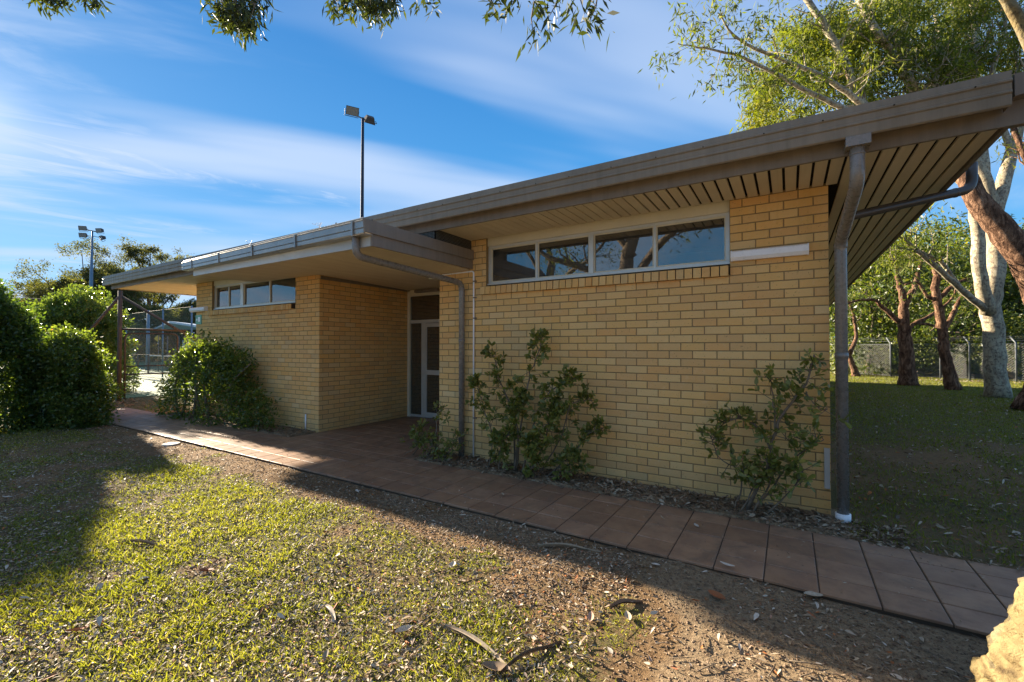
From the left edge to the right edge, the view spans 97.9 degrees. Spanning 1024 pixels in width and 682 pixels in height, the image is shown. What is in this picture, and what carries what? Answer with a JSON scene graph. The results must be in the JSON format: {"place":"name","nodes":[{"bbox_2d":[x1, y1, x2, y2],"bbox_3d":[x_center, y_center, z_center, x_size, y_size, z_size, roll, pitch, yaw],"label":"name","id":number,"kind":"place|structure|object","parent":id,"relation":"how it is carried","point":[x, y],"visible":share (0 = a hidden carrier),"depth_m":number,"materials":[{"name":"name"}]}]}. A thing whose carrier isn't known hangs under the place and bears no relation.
{"place":"outdoors","nodes":[
{"label":"outdoors","id":0,"kind":"place"},
{"bbox_2d":[0,356,1023,681],"bbox_3d":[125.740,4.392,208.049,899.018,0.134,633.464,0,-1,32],"label":"ground","id":1,"kind":"structure","parent":0,"point":[704,628],"depth_m":3.14,"materials":[{"name":"brown soil"}]},
{"bbox_2d":[0,278,58,434],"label":"hedge","id":2,"kind":"object","parent":1,"relation":"on","point":[20,329],"visible":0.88,"depth_m":8.47,"materials":[{"name":"green plant"}]},
{"bbox_2d":[5,277,68,310],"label":"gum","id":3,"kind":"object","parent":1,"relation":"on","point":[21,286],"visible":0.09,"depth_m":58.42,"materials":[{"name":"green plant"}]},
{"bbox_2d":[10,320,125,431],"bbox_3d":[-9.270,0.674,9.206,1.962,2.221,2.706,1,-1,-36],"label":"hedge","id":4,"kind":"object","parent":1,"relation":"on","point":[75,386],"visible":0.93,"depth_m":8.81,"materials":[{"name":"green plant"}]},
{"bbox_2d":[1,279,143,393],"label":"hedge","id":5,"kind":"object","parent":1,"relation":"on","point":[79,308],"visible":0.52,"depth_m":14.54,"materials":[{"name":"green plant"}]},
{"bbox_2d":[65,626,87,630],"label":"fallen leaf","id":6,"kind":"object","parent":1,"relation":"on","point":[77,629],"visible":1,"depth_m":2.47,"materials":[{"name":"brown plant"}]},
{"bbox_2d":[5,237,161,316],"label":"gum","id":7,"kind":"object","parent":1,"relation":"on","point":[41,292],"visible":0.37,"depth_m":55.87,"materials":[{"name":"green plant"}]},
{"bbox_2d":[42,264,134,304],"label":"gum","id":8,"kind":"object","parent":1,"relation":"on","point":[99,274],"visible":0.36,"depth_m":48.41,"materials":[{"name":"green plant"}]},
{"bbox_2d":[0,331,195,361],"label":"scrub","id":9,"kind":"object","parent":1,"relation":"on","point":[154,345],"visible":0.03,"depth_m":49.70,"materials":[{"name":"green plant"}]},
{"bbox_2d":[93,279,176,316],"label":"gum","id":10,"kind":"object","parent":1,"relation":"on","point":[156,300],"visible":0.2,"depth_m":51.87,"materials":[{"name":"green plant"}]},
{"bbox_2d":[110,296,164,361],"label":"gum","id":11,"kind":"object","parent":1,"relation":"on","point":[130,307],"visible":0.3,"depth_m":45.48,"materials":[{"name":"green plant"}]},
{"bbox_2d":[87,290,194,400],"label":"court gate","id":12,"kind":"structure","parent":1,"relation":"on","point":[120,298],"depth_m":13.20,"materials":[{"name":"brown metal"}]},
{"bbox_2d":[124,539,163,547],"bbox_3d":[-2.933,1.617,3.568,0.411,0.038,0.033,0,-1,14],"label":"bark strip","id":13,"kind":"object","parent":1,"relation":"on","point":[144,541],"visible":0.97,"depth_m":3.58,"materials":[{"name":"brown plant"}]},
{"bbox_2d":[113,234,189,321],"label":"gum","id":14,"kind":"object","parent":1,"relation":"on","point":[137,252],"visible":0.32,"depth_m":60.43,"materials":[{"name":"green plant"}]},
{"bbox_2d":[110,361,194,398],"bbox_3d":[-31.818,1.866,22.098,42.600,0.009,44.000,0,-1,32],"label":"tennis court","id":15,"kind":"object","parent":1,"relation":"on","point":[153,392],"depth_m":19.21,"materials":[{"name":"white concrete"}]},
{"bbox_2d":[78,226,105,290],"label":"light pole","id":16,"kind":"object","parent":15,"relation":"on","point":[85,229],"visible":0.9,"depth_m":45.03,"materials":[{"name":"grey metal"}]},
{"bbox_2d":[8,298,192,378],"bbox_3d":[-17.063,0.017,20.399,8.815,3.700,5.572,-3,-3,76],"label":"court fence","id":17,"kind":"object","parent":15,"relation":"on","point":[163,338],"visible":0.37,"depth_m":21.05,"materials":[{"name":"grey metal"}]},
{"bbox_2d":[145,310,149,368],"bbox_3d":[-24.492,-0.037,30.003,0.257,4.067,0.257,0,-1,32],"label":"court pole","id":18,"kind":"object","parent":15,"relation":"on","point":[148,335],"visible":0.66,"depth_m":29.94,"materials":[{"name":"grey metal"}]},
{"bbox_2d":[137,354,172,372],"bbox_3d":[-22.441,1.405,29.161,3.108,1.120,3.342,0,-1,32],"label":"tennis net","id":19,"kind":"object","parent":15,"relation":"on","point":[150,360],"visible":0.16,"depth_m":27.34,"materials":[{"name":"black fabric"}]},
{"bbox_2d":[154,335,159,368],"bbox_3d":[-22.244,0.797,27.972,0.375,2.324,0.038,0,-1,-26],"label":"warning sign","id":20,"kind":"object","parent":15,"relation":"on","point":[158,346],"visible":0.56,"depth_m":27.98,"materials":[{"name":"metal"}]},
{"bbox_2d":[153,321,195,352],"bbox_3d":[-26.499,0.325,36.957,17.720,3.510,6.202,0,-1,32],"label":"shade shelter","id":21,"kind":"object","parent":15,"relation":"on","point":[183,324],"visible":0.21,"depth_m":32.83,"materials":[{"name":"metal"}]},
{"bbox_2d":[344,105,376,217],"bbox_3d":[-8.507,-5.572,25.016,1.747,15.021,0.642,1,-1,-38],"label":"light pole","id":22,"kind":"object","parent":15,"relation":"on","point":[354,111],"visible":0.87,"depth_m":25.07,"materials":[{"name":"metal"}]},
{"bbox_2d":[138,303,195,354],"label":"gum","id":23,"kind":"object","parent":1,"relation":"on","point":[171,313],"visible":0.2,"depth_m":48.97,"materials":[{"name":"green plant"}]},
{"bbox_2d":[162,442,179,445],"bbox_3d":[-5.564,1.690,7.273,0.237,0.040,0.237,0,-1,32],"label":"drain cover","id":24,"kind":"object","parent":1,"relation":"on","point":[171,443],"visible":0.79,"depth_m":7.26,"materials":[{"name":"silver metal"}]},
{"bbox_2d":[168,297,195,334],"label":"gum","id":25,"kind":"object","parent":1,"relation":"on","point":[189,304],"visible":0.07,"depth_m":60.11,"materials":[{"name":"green plant"}]},
{"bbox_2d":[199,568,213,570],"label":"fallen leaf","id":26,"kind":"object","parent":1,"relation":"on","point":[204,569],"visible":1,"depth_m":3.14,"materials":[{"name":"brown plant"}]},
{"bbox_2d":[145,329,287,430],"bbox_3d":[-6.457,0.729,9.490,5.302,2.029,1.146,0,-1,32],"label":"shrub","id":27,"kind":"object","parent":1,"relation":"on","point":[212,360],"visible":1,"depth_m":9.06,"materials":[{"name":"green plant"}]},
{"bbox_2d":[171,412,310,435],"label":"leaf litter","id":28,"kind":"object","parent":1,"relation":"on","point":[283,430],"visible":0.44,"depth_m":8.46,"materials":[{"name":"brown plant"}]},
{"bbox_2d":[0,424,656,681],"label":"grass","id":29,"kind":"structure","parent":1,"relation":"on","point":[17,434],"depth_m":2.98,"materials":[{"name":"green plant"}]},
{"bbox_2d":[324,604,335,622],"bbox_3d":[-1.074,1.612,2.646,0.026,0.042,0.197,1,-1,-40],"label":"bark strip","id":30,"kind":"object","parent":1,"relation":"on","point":[330,609],"visible":0.96,"depth_m":2.65,"materials":[{"name":"brown plant"}]},
{"bbox_2d":[395,625,411,632],"bbox_3d":[-0.599,1.600,2.472,0.063,0.021,0.098,0,-1,32],"label":"fallen leaf","id":31,"kind":"object","parent":1,"relation":"on","point":[403,628],"visible":1,"depth_m":2.48,"materials":[{"name":"grey plant"}]},
{"bbox_2d":[399,400,468,460],"bbox_3d":[-1.046,1.250,6.210,1.085,0.844,0.429,0,-1,22],"label":"shrub","id":32,"kind":"object","parent":1,"relation":"on","point":[422,441],"visible":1,"depth_m":6.17,"materials":[{"name":"green plant"}]},
{"bbox_2d":[441,623,514,674],"bbox_3d":[-0.181,1.603,2.352,0.554,0.042,0.046,-1,-1,42],"label":"bark strip","id":33,"kind":"object","parent":1,"relation":"on","point":[474,638],"visible":0.9,"depth_m":2.39,"materials":[{"name":"brown bark"}]},
{"bbox_2d":[0,425,980,681],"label":"leaf litter","id":34,"kind":"object","parent":1,"relation":"on","point":[254,621],"visible":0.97,"depth_m":2.82,"materials":[{"name":"plant"}]},
{"bbox_2d":[0,459,985,681],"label":"twig litter","id":35,"kind":"object","parent":1,"relation":"on","point":[711,665],"visible":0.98,"depth_m":2.45,"materials":[{"name":"brown wood"}]},
{"bbox_2d":[483,661,509,670],"bbox_3d":[-0.078,1.595,2.178,0.138,0.025,0.075,0,-1,32],"label":"fallen leaf","id":36,"kind":"object","parent":1,"relation":"on","point":[498,665],"visible":1,"depth_m":2.19,"materials":[{"name":"beige plant"}]},
{"bbox_2d":[27,0,1023,681],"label":"gum","id":37,"kind":"object","parent":1,"relation":"on","point":[1001,658],"visible":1,"depth_m":3.50,"materials":[{"name":"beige plant"}]},
{"bbox_2d":[500,640,561,673],"bbox_3d":[0.098,1.602,2.281,0.404,0.047,0.029,1,-1,-37],"label":"bark strip","id":38,"kind":"object","parent":1,"relation":"on","point":[524,653],"visible":0.98,"depth_m":2.29,"materials":[{"name":"brown plant"}]},
{"bbox_2d":[465,328,610,480],"bbox_3d":[0.207,0.744,5.380,1.974,1.818,0.581,0,-1,32],"label":"shrub","id":39,"kind":"object","parent":1,"relation":"on","point":[531,449],"visible":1,"depth_m":5.29,"materials":[{"name":"green plant"}]},
{"bbox_2d":[103,475,987,681],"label":"dirt clods","id":40,"kind":"object","parent":1,"relation":"on","point":[741,632],"visible":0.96,"depth_m":2.69,"materials":[{"name":"brown soil"}]},
{"bbox_2d":[102,70,1023,514],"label":"brick building","id":41,"kind":"structure","parent":1,"relation":"on","point":[648,304],"depth_m":5.08,"materials":[{"name":"brick"}]},
{"bbox_2d":[189,306,207,311],"bbox_3d":[-7.391,-0.745,10.504,0.730,0.110,0.088,0,-1,32],"label":"batten light","id":42,"kind":"object","parent":41,"relation":"attached to","point":[199,309],"visible":1,"depth_m":10.44,"materials":[{"name":"white plastic"}]},
{"bbox_2d":[196,315,201,323],"bbox_3d":[-7.428,-0.505,10.568,0.285,0.220,0.012,0,-1,32],"label":"exit sign","id":43,"kind":"object","parent":41,"relation":"attached to","point":[198,319],"visible":1,"depth_m":10.55,"materials":[{"name":"green plastic"}]},
{"bbox_2d":[213,278,294,309],"bbox_3d":[-5.489,-1.081,9.476,3.226,0.697,0.100,0,-1,32],"label":"window","id":44,"kind":"structure","parent":41,"relation":"in","point":[229,294],"depth_m":9.51,"materials":[{"name":"glass"}]},
{"bbox_2d":[352,236,464,456],"bbox_3d":[-1.216,0.251,5.599,0.090,2.794,1.829,-1,-1,35],"label":"downpipe","id":45,"kind":"object","parent":41,"relation":"attached to","point":[358,254],"visible":0.94,"depth_m":6.26,"materials":[{"name":"grey metal"}]},
{"bbox_2d":[442,271,476,455],"bbox_3d":[-0.768,0.323,6.412,0.625,2.633,0.024,0,-1,32],"label":"conduit","id":46,"kind":"object","parent":41,"relation":"attached to","point":[473,342],"visible":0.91,"depth_m":6.26,"materials":[{"name":"white plastic"}]},
{"bbox_2d":[488,200,729,285],"bbox_3d":[0.981,-1.135,5.456,3.050,0.697,0.100,0,-1,32],"label":"window","id":47,"kind":"structure","parent":41,"relation":"in","point":[698,236],"depth_m":5.28,"materials":[{"name":"glass"}]},
{"bbox_2d":[730,243,808,261],"bbox_3d":[2.505,-0.863,4.357,0.660,0.110,0.088,0,-1,32],"label":"batten light","id":48,"kind":"object","parent":41,"relation":"attached to","point":[774,252],"visible":1,"depth_m":4.32,"materials":[{"name":"white plastic"}]},
{"bbox_2d":[824,448,829,488],"bbox_3d":[2.906,1.173,4.112,0.043,0.370,0.026,0,-1,32],"label":"ground strap","id":49,"kind":"object","parent":41,"relation":"attached to","point":[826,468],"visible":1,"depth_m":4.10,"materials":[{"name":"silver metal"}]},
{"bbox_2d":[833,132,870,522],"bbox_3d":[2.785,0.059,3.663,0.154,3.147,0.927,0,-1,30],"label":"downpipe","id":50,"kind":"object","parent":41,"relation":"attached to","point":[856,147],"visible":0.98,"depth_m":3.97,"materials":[{"name":"grey metal"}]},
{"bbox_2d":[836,161,977,232],"bbox_3d":[3.589,-1.294,4.073,1.246,0.638,0.108,0,-1,2],"label":"downpipe","id":51,"kind":"object","parent":41,"relation":"attached to","point":[971,181],"visible":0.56,"depth_m":4.04,"materials":[{"name":"grey metal"}]},
{"bbox_2d":[538,543,600,552],"bbox_3d":[0.449,1.616,3.494,0.492,0.045,0.042,0,-1,11],"label":"bark strip","id":52,"kind":"object","parent":1,"relation":"on","point":[566,545],"visible":1,"depth_m":3.50,"materials":[{"name":"brown plant"}]},
{"bbox_2d":[587,611,593,620],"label":"fallen leaf","id":53,"kind":"object","parent":1,"relation":"on","point":[590,616],"visible":1,"depth_m":2.60,"materials":[{"name":"beige plant"}]},
{"bbox_2d":[211,437,1001,622],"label":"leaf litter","id":54,"kind":"object","parent":1,"relation":"on","point":[654,524],"visible":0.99,"depth_m":3.75,"materials":[{"name":"brown plant"}]},
{"bbox_2d":[610,598,642,608],"bbox_3d":[0.699,1.607,2.740,0.230,0.042,0.034,0,-1,-19],"label":"bark strip","id":55,"kind":"object","parent":1,"relation":"on","point":[620,601],"visible":1,"depth_m":2.75,"materials":[{"name":"brown plant"}]},
{"bbox_2d":[624,611,631,619],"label":"fallen leaf","id":56,"kind":"object","parent":1,"relation":"on","point":[627,614],"visible":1,"depth_m":2.61,"materials":[{"name":"beige plant"}]},
{"bbox_2d":[415,452,918,549],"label":"leaf litter","id":57,"kind":"object","parent":1,"relation":"on","point":[705,506],"visible":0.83,"depth_m":4.45,"materials":[{"name":"brown plant"}]},
{"bbox_2d":[708,589,725,599],"bbox_3d":[1.285,1.599,2.802,0.060,0.021,0.121,0,-1,-21],"label":"fallen leaf","id":58,"kind":"object","parent":1,"relation":"on","point":[716,594],"visible":1,"depth_m":2.81,"materials":[{"name":"brown plant"}]},
{"bbox_2d":[696,348,851,514],"bbox_3d":[2.354,0.837,4.107,1.258,1.555,0.520,0,-1,32],"label":"shrub","id":59,"kind":"object","parent":1,"relation":"on","point":[773,462],"visible":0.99,"depth_m":4.08,"materials":[{"name":"green plant"}]},
{"bbox_2d":[804,591,822,596],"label":"fallen leaf","id":60,"kind":"object","parent":1,"relation":"on","point":[811,593],"visible":1,"depth_m":2.82,"materials":[{"name":"grey plant"}]},
{"bbox_2d":[637,0,1023,397],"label":"gum tree","id":61,"kind":"object","parent":1,"relation":"on","point":[846,56],"visible":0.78,"depth_m":14.21,"materials":[{"name":"green plant"}]},
{"bbox_2d":[999,0,1023,50],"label":"overhanging limb","id":62,"kind":"object","parent":61,"relation":"attached to","point":[1014,11],"visible":1,"depth_m":7.17,"materials":[{"name":"beige plant"}]},
{"bbox_2d":[848,284,883,376],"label":"tree","id":63,"kind":"object","parent":1,"relation":"on","point":[854,369],"visible":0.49,"depth_m":23.92,"materials":[{"name":"brown plant"}]},
{"bbox_2d":[865,312,885,373],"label":"sapling","id":64,"kind":"object","parent":1,"relation":"on","point":[870,359],"visible":0.48,"depth_m":25.85,"materials":[{"name":"brown plant"}]},
{"bbox_2d":[829,242,952,368],"bbox_3d":[22.289,-2.761,30.062,12.047,9.587,11.180,1,-1,-35],"label":"woodland tree","id":65,"kind":"object","parent":1,"relation":"on","point":[864,321],"visible":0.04,"depth_m":26.75,"materials":[{"name":"green plant"}]},
{"bbox_2d":[833,206,968,332],"bbox_3d":[29.135,-4.460,35.938,13.867,13.107,13.284,1,-1,-43],"label":"woodland tree","id":66,"kind":"object","parent":1,"relation":"on","point":[924,237],"depth_m":32.55,"materials":[{"name":"green plant"}]},
{"bbox_2d":[829,247,978,385],"bbox_3d":[15.711,-1.408,18.217,6.344,6.592,2.267,0,-1,-3],"label":"tree","id":67,"kind":"object","parent":1,"relation":"on","point":[907,373],"visible":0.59,"depth_m":18.14,"materials":[{"name":"brown plant"}]},
{"bbox_2d":[829,228,1006,372],"bbox_3d":[22.710,-2.388,26.675,10.574,8.776,10.897,0,-1,32],"label":"woodland tree","id":68,"kind":"object","parent":1,"relation":"on","point":[880,316],"visible":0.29,"depth_m":25.36,"materials":[{"name":"green plant"}]},
{"bbox_2d":[874,325,966,375],"bbox_3d":[22.529,0.512,24.547,3.774,2.975,3.979,0,-1,-31],"label":"woodland tree","id":69,"kind":"object","parent":1,"relation":"on","point":[922,367],"visible":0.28,"depth_m":23.99,"materials":[{"name":"green plant"}]},
{"bbox_2d":[830,374,1023,565],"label":"grass","id":70,"kind":"structure","parent":1,"relation":"on","point":[933,386],"depth_m":8.19,"materials":[{"name":"green plant"}]},
{"bbox_2d":[830,315,1023,375],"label":"woodland undergrowth","id":71,"kind":"object","parent":1,"relation":"on","point":[859,352],"visible":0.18,"depth_m":25.92,"materials":[{"name":"green plant"}]},
{"bbox_2d":[830,336,1023,381],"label":"chain fence","id":72,"kind":"object","parent":1,"relation":"on","point":[1015,343],"visible":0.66,"depth_m":22.40,"materials":[{"name":"metal"}]},
{"bbox_2d":[831,391,1023,561],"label":"leaf litter","id":73,"kind":"object","parent":1,"relation":"on","point":[937,525],"visible":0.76,"depth_m":5.20,"materials":[{"name":"brown plant"}]},
{"bbox_2d":[849,207,1014,326],"bbox_3d":[28.694,-3.782,30.982,11.900,11.644,12.891,0,-1,2],"label":"woodland tree","id":74,"kind":"object","parent":1,"relation":"on","point":[966,230],"visible":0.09,"depth_m":28.83,"materials":[{"name":"green plant"}]},
{"bbox_2d":[857,227,1008,390],"bbox_3d":[15.551,-1.162,16.283,4.442,5.977,1.774,0,-1,3],"label":"tree","id":75,"kind":"object","parent":1,"relation":"on","point":[948,369],"visible":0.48,"depth_m":16.24,"materials":[{"name":"brown plant"}]},
{"bbox_2d":[877,286,1023,376],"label":"woodland tree","id":76,"kind":"object","parent":1,"relation":"on","point":[957,333],"visible":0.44,"depth_m":22.99,"materials":[{"name":"green plant"}]},
{"bbox_2d":[881,249,1023,372],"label":"woodland tree","id":77,"kind":"object","parent":1,"relation":"on","point":[1013,294],"visible":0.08,"depth_m":24.75,"materials":[{"name":"green plant"}]},
{"bbox_2d":[892,220,1023,347],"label":"woodland tree","id":78,"kind":"object","parent":1,"relation":"on","point":[1016,300],"visible":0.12,"depth_m":25.23,"materials":[{"name":"green plant"}]},
{"bbox_2d":[917,206,1008,307],"bbox_3d":[37.749,-4.602,37.264,14.823,13.679,15.839,0,-1,32],"label":"woodland tree","id":79,"kind":"object","parent":1,"relation":"on","point":[952,232],"depth_m":36.20,"materials":[{"name":"green plant"}]},
{"bbox_2d":[962,312,974,374],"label":"sapling","id":80,"kind":"object","parent":1,"relation":"on","point":[965,368],"visible":0.23,"depth_m":24.87,"materials":[{"name":"plant"}]},
{"bbox_2d":[918,377,1023,382],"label":"leaf litter","id":81,"kind":"object","parent":1,"relation":"on","point":[963,379],"visible":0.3,"depth_m":20.48,"materials":[{"name":"brown plant"}]},
{"bbox_2d":[954,304,1023,379],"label":"woodland tree","id":82,"kind":"object","parent":1,"relation":"on","point":[1013,334],"visible":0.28,"depth_m":21.43,"materials":[{"name":"green plant"}]},
{"bbox_2d":[956,67,1023,409],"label":"leaning tree","id":83,"kind":"object","parent":1,"relation":"on","point":[1001,228],"visible":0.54,"depth_m":10.66,"materials":[{"name":"brown plant"}]},
{"bbox_2d":[0,0,1023,307],"label":"sky","id":84,"kind":"structure","parent":0,"point":[140,121],"materials":[{"name":"blue"}]},
{"bbox_2d":[106,408,1023,638],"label":"path","id":85,"kind":"structure","parent":0,"point":[979,609],"depth_m":3.82,"materials":[{"name":"tile"}]},
{"bbox_2d":[111,397,154,408],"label":"leaf litter","id":86,"kind":"object","parent":85,"relation":"on","point":[123,401],"visible":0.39,"depth_m":12.44,"materials":[{"name":"brown plant"}]},
{"bbox_2d":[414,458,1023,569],"bbox_3d":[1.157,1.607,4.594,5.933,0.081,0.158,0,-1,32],"label":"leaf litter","id":87,"kind":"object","parent":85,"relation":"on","point":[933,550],"visible":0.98,"depth_m":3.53,"materials":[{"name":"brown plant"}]}
]}

